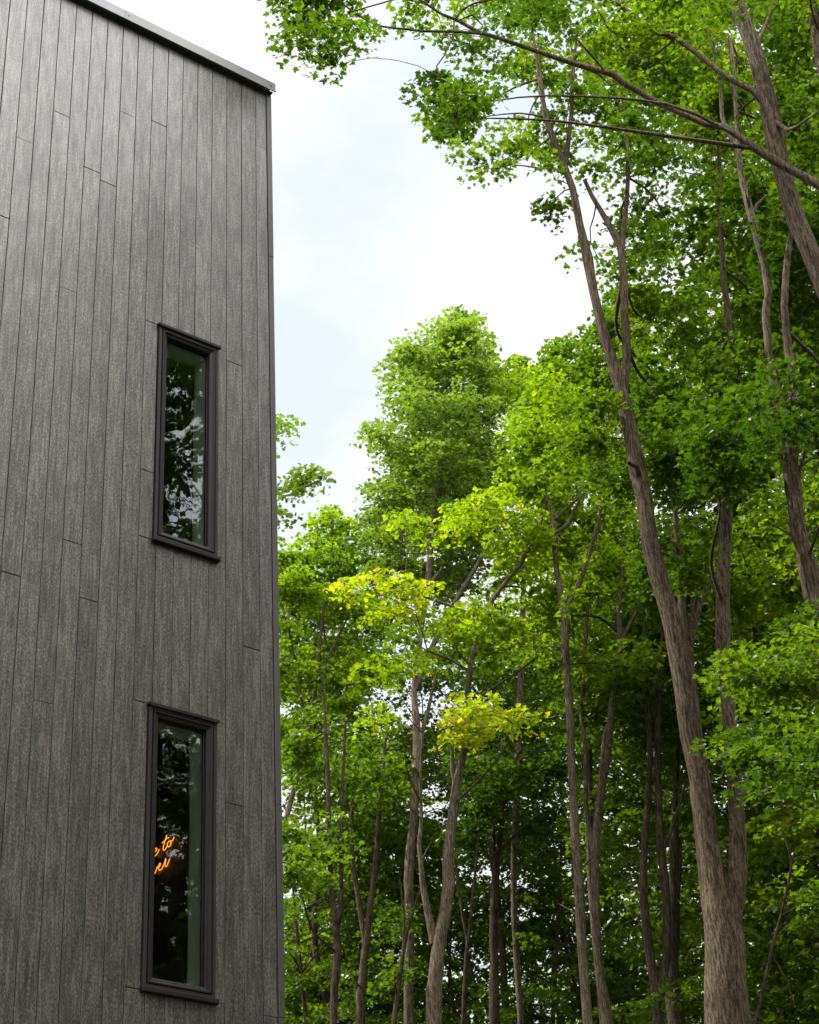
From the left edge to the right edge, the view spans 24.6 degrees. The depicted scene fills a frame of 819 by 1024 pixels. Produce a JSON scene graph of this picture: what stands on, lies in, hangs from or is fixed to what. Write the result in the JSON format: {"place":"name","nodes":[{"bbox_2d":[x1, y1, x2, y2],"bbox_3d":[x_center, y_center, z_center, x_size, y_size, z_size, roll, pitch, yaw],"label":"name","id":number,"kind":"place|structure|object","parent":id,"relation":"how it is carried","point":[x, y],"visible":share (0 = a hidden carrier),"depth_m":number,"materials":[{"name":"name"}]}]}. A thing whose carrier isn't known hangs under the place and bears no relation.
{"place":"outdoors","nodes":[
{"label":"outdoors","id":0,"kind":"place"},
{"bbox_2d":[0,0,284,1023],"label":"house","id":1,"kind":"structure","parent":0,"point":[138,616],"depth_m":15.66,"materials":[{"name":"grey wood"}]},
{"bbox_2d":[155,835,174,872],"bbox_3d":[-2.105,2.889,15.917,0.028,0.343,0.479,20,-39,-32],"label":"neon sign","id":2,"kind":"object","parent":1,"relation":"attached to","point":[158,866],"visible":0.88,"depth_m":15.85,"materials":[{"name":"orange glass"}]},
{"bbox_2d":[138,701,219,1005],"bbox_3d":[-1.816,2.627,14.426,0.655,2.325,0.318,20,-39,-32],"label":"window","id":3,"kind":"structure","parent":1,"relation":"in","point":[200,731],"depth_m":14.43,"materials":[{"name":"metal"}]},
{"bbox_2d":[151,322,220,562],"bbox_3d":[-2.007,-0.573,16.451,0.655,2.283,0.318,20,-39,-32],"label":"window","id":4,"kind":"structure","parent":1,"relation":"in","point":[202,355],"depth_m":16.50,"materials":[{"name":"metal"}]},
{"bbox_2d":[106,0,816,1023],"label":"sky","id":5,"kind":"structure","parent":0,"point":[374,233],"materials":[{"name":"white"}]},
{"label":"ground","id":6,"kind":"structure","parent":0,"visible":0},
{"bbox_2d":[276,413,335,531],"bbox_3d":[-2.256,6.528,27.969,2.826,22.600,5.250,-1,-32,-4],"label":"maple tree","id":7,"kind":"object","parent":6,"relation":"on","point":[296,486],"visible":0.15,"depth_m":32.11,"materials":[{"name":"green plant"}]},
{"bbox_2d":[281,672,370,1023],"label":"maple tree","id":8,"kind":"object","parent":6,"relation":"on","point":[303,747],"visible":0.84,"depth_m":29.83,"materials":[{"name":"green plant"}]},
{"bbox_2d":[278,504,401,820],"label":"maple tree","id":9,"kind":"object","parent":6,"relation":"on","point":[309,602],"visible":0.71,"depth_m":43.29,"materials":[{"name":"green plant"}]},
{"bbox_2d":[284,903,398,1010],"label":"background maple tree","id":10,"kind":"object","parent":6,"relation":"on","point":[308,956],"depth_m":53.58,"materials":[{"name":"green plant"}]},
{"bbox_2d":[283,873,424,1023],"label":"background maple tree","id":11,"kind":"object","parent":6,"relation":"on","point":[316,1007],"visible":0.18,"depth_m":44.81,"materials":[{"name":"green plant"}]},
{"bbox_2d":[330,702,422,1023],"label":"maple tree","id":12,"kind":"object","parent":6,"relation":"on","point":[383,781],"visible":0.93,"depth_m":31.69,"materials":[{"name":"green plant"}]},
{"bbox_2d":[279,620,489,1023],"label":"background maple tree","id":13,"kind":"object","parent":6,"relation":"on","point":[319,889],"visible":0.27,"depth_m":43.41,"materials":[{"name":"green plant"}]},
{"bbox_2d":[351,879,423,1023],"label":"maple sapling","id":14,"kind":"object","parent":6,"relation":"on","point":[391,975],"visible":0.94,"depth_m":30.48,"materials":[{"name":"green plant"}]},
{"bbox_2d":[281,706,517,1023],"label":"background maple tree","id":15,"kind":"object","parent":6,"relation":"on","point":[348,964],"visible":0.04,"depth_m":46.48,"materials":[{"name":"green plant"}]},
{"bbox_2d":[284,797,550,1023],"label":"background maple tree","id":16,"kind":"object","parent":6,"relation":"on","point":[389,1009],"visible":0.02,"depth_m":45.89,"materials":[{"name":"green plant"}]},
{"bbox_2d":[349,304,521,1023],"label":"maple tree","id":17,"kind":"object","parent":6,"relation":"on","point":[444,463],"visible":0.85,"depth_m":38.36,"materials":[{"name":"green plant"}]},
{"bbox_2d":[322,477,580,1023],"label":"maple tree","id":18,"kind":"object","parent":6,"relation":"on","point":[513,628],"visible":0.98,"depth_m":28.94,"materials":[{"name":"green plant"}]},
{"bbox_2d":[415,984,487,1023],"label":"background maple tree","id":19,"kind":"object","parent":6,"relation":"on","point":[457,1010],"visible":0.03,"depth_m":47.51,"materials":[{"name":"green plant"}]},
{"bbox_2d":[290,709,619,1023],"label":"background maple tree","id":20,"kind":"object","parent":6,"relation":"on","point":[532,977],"visible":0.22,"depth_m":43.90,"materials":[{"name":"green plant"}]},
{"bbox_2d":[435,766,505,1023],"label":"maple tree","id":21,"kind":"object","parent":6,"relation":"on","point":[467,844],"visible":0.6,"depth_m":34.42,"materials":[{"name":"green plant"}]},
{"bbox_2d":[285,572,703,1023],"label":"background maple tree","id":22,"kind":"object","parent":6,"relation":"on","point":[419,994],"visible":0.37,"depth_m":42.02,"materials":[{"name":"green plant"}]},
{"bbox_2d":[439,702,580,1023],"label":"maple tree","id":23,"kind":"object","parent":6,"relation":"on","point":[501,790],"visible":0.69,"depth_m":34.94,"materials":[{"name":"green plant"}]},
{"bbox_2d":[458,353,576,1023],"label":"maple tree","id":24,"kind":"object","parent":6,"relation":"on","point":[515,388],"visible":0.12,"depth_m":39.61,"materials":[{"name":"green plant"}]},
{"bbox_2d":[256,0,818,190],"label":"maple tree","id":25,"kind":"object","parent":6,"relation":"on","point":[308,22],"visible":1,"depth_m":18.73,"materials":[{"name":"green plant"}]},
{"bbox_2d":[455,857,680,1023],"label":"background maple tree","id":26,"kind":"object","parent":6,"relation":"on","point":[485,940],"visible":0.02,"depth_m":48.80,"materials":[{"name":"green plant"}]},
{"bbox_2d":[385,644,753,1023],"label":"background maple tree","id":27,"kind":"object","parent":6,"relation":"on","point":[570,904],"visible":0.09,"depth_m":43.97,"materials":[{"name":"green plant"}]},
{"bbox_2d":[508,962,644,1023],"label":"background maple tree","id":28,"kind":"object","parent":6,"relation":"on","point":[561,998],"visible":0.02,"depth_m":51.36,"materials":[{"name":"green plant"}]},
{"bbox_2d":[389,503,765,1023],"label":"background maple tree","id":29,"kind":"object","parent":6,"relation":"on","point":[478,920],"visible":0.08,"depth_m":42.80,"materials":[{"name":"green plant"}]},
{"bbox_2d":[489,362,669,1023],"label":"maple tree","id":30,"kind":"object","parent":6,"relation":"on","point":[543,464],"visible":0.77,"depth_m":30.96,"materials":[{"name":"green plant"}]},
{"bbox_2d":[370,933,818,1023],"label":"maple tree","id":31,"kind":"object","parent":6,"relation":"on","point":[514,975],"depth_m":55.59,"materials":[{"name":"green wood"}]},
{"bbox_2d":[530,285,660,1023],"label":"maple tree","id":32,"kind":"object","parent":6,"relation":"on","point":[559,355],"visible":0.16,"depth_m":36.12,"materials":[{"name":"green plant"}]},
{"bbox_2d":[533,537,674,1023],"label":"maple tree","id":33,"kind":"object","parent":6,"relation":"on","point":[612,701],"visible":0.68,"depth_m":29.90,"materials":[{"name":"green plant"}]},
{"bbox_2d":[411,0,812,1023],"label":"maple tree","id":34,"kind":"object","parent":6,"relation":"on","point":[687,434],"visible":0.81,"depth_m":25.48,"materials":[{"name":"green plant"}]},
{"bbox_2d":[459,574,813,1023],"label":"background maple tree","id":35,"kind":"object","parent":6,"relation":"on","point":[511,991],"visible":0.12,"depth_m":40.50,"materials":[{"name":"green plant"}]},
{"bbox_2d":[490,0,818,297],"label":"maple tree","id":36,"kind":"object","parent":6,"relation":"on","point":[763,93],"visible":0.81,"depth_m":21.24,"materials":[{"name":"green plant"}]},
{"bbox_2d":[494,511,818,1023],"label":"background maple tree","id":37,"kind":"object","parent":6,"relation":"on","point":[616,796],"visible":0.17,"depth_m":34.66,"materials":[{"name":"green plant"}]},
{"bbox_2d":[607,602,710,1023],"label":"maple tree","id":38,"kind":"object","parent":6,"relation":"on","point":[644,737],"visible":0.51,"depth_m":29.34,"materials":[{"name":"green plant"}]},
{"bbox_2d":[534,0,818,1023],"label":"background maple tree","id":39,"kind":"object","parent":6,"relation":"on","point":[672,178],"visible":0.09,"depth_m":31.14,"materials":[{"name":"green plant"}]},
{"bbox_2d":[653,678,716,1023],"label":"maple tree","id":40,"kind":"object","parent":6,"relation":"on","point":[675,881],"visible":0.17,"depth_m":29.50,"materials":[{"name":"plant"}]},
{"bbox_2d":[564,794,816,1023],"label":"background maple tree","id":41,"kind":"object","parent":6,"relation":"on","point":[641,986],"visible":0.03,"depth_m":44.66,"materials":[{"name":"green plant"}]},
{"bbox_2d":[563,451,818,1023],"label":"background maple tree","id":42,"kind":"object","parent":6,"relation":"on","point":[604,855],"visible":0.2,"depth_m":31.10,"materials":[{"name":"green plant"}]},
{"bbox_2d":[619,370,776,1020],"bbox_3d":[4.807,6.428,25.475,2.454,19.347,4.803,-6,-32,5],"label":"maple tree","id":43,"kind":"object","parent":6,"relation":"on","point":[691,610],"visible":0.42,"depth_m":28.01,"materials":[{"name":"green plant"}]},
{"bbox_2d":[599,206,818,1023],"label":"background maple tree","id":44,"kind":"object","parent":6,"relation":"on","point":[752,896],"visible":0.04,"depth_m":31.32,"materials":[{"name":"green plant"}]},
{"bbox_2d":[616,610,818,1023],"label":"background maple tree","id":45,"kind":"object","parent":6,"relation":"on","point":[683,944],"visible":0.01,"depth_m":39.62,"materials":[{"name":"green plant"}]},
{"bbox_2d":[636,0,818,689],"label":"maple tree","id":46,"kind":"object","parent":6,"relation":"on","point":[745,186],"visible":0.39,"depth_m":25.96,"materials":[{"name":"green plant"}]},
{"bbox_2d":[679,440,818,1015],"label":"background maple tree","id":47,"kind":"object","parent":6,"relation":"on","point":[759,857],"visible":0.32,"depth_m":28.58,"materials":[{"name":"green plant"}]},
{"bbox_2d":[681,584,818,1016],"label":"background maple tree","id":48,"kind":"object","parent":6,"relation":"on","point":[692,876],"visible":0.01,"depth_m":39.15,"materials":[{"name":"green plant"}]},
{"bbox_2d":[689,599,818,825],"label":"maple tree","id":49,"kind":"object","parent":6,"relation":"on","point":[778,679],"visible":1,"depth_m":18.52,"materials":[{"name":"green plant"}]},
{"bbox_2d":[721,503,818,1018],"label":"maple tree","id":50,"kind":"object","parent":6,"relation":"on","point":[777,573],"visible":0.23,"depth_m":31.61,"materials":[{"name":"green plant"}]},
{"bbox_2d":[730,195,818,789],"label":"maple tree","id":51,"kind":"object","parent":6,"relation":"on","point":[788,307],"visible":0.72,"depth_m":22.16,"materials":[{"name":"green plant"}]},
{"bbox_2d":[745,801,818,1023],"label":"maple sapling","id":52,"kind":"object","parent":6,"relation":"on","point":[788,829],"visible":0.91,"depth_m":25.37,"materials":[{"name":"green plant"}]},
{"bbox_2d":[794,789,818,876],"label":"background maple tree","id":53,"kind":"object","parent":6,"relation":"on","point":[814,843],"visible":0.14,"depth_m":30.83,"materials":[{"name":"green plant"}]}
]}

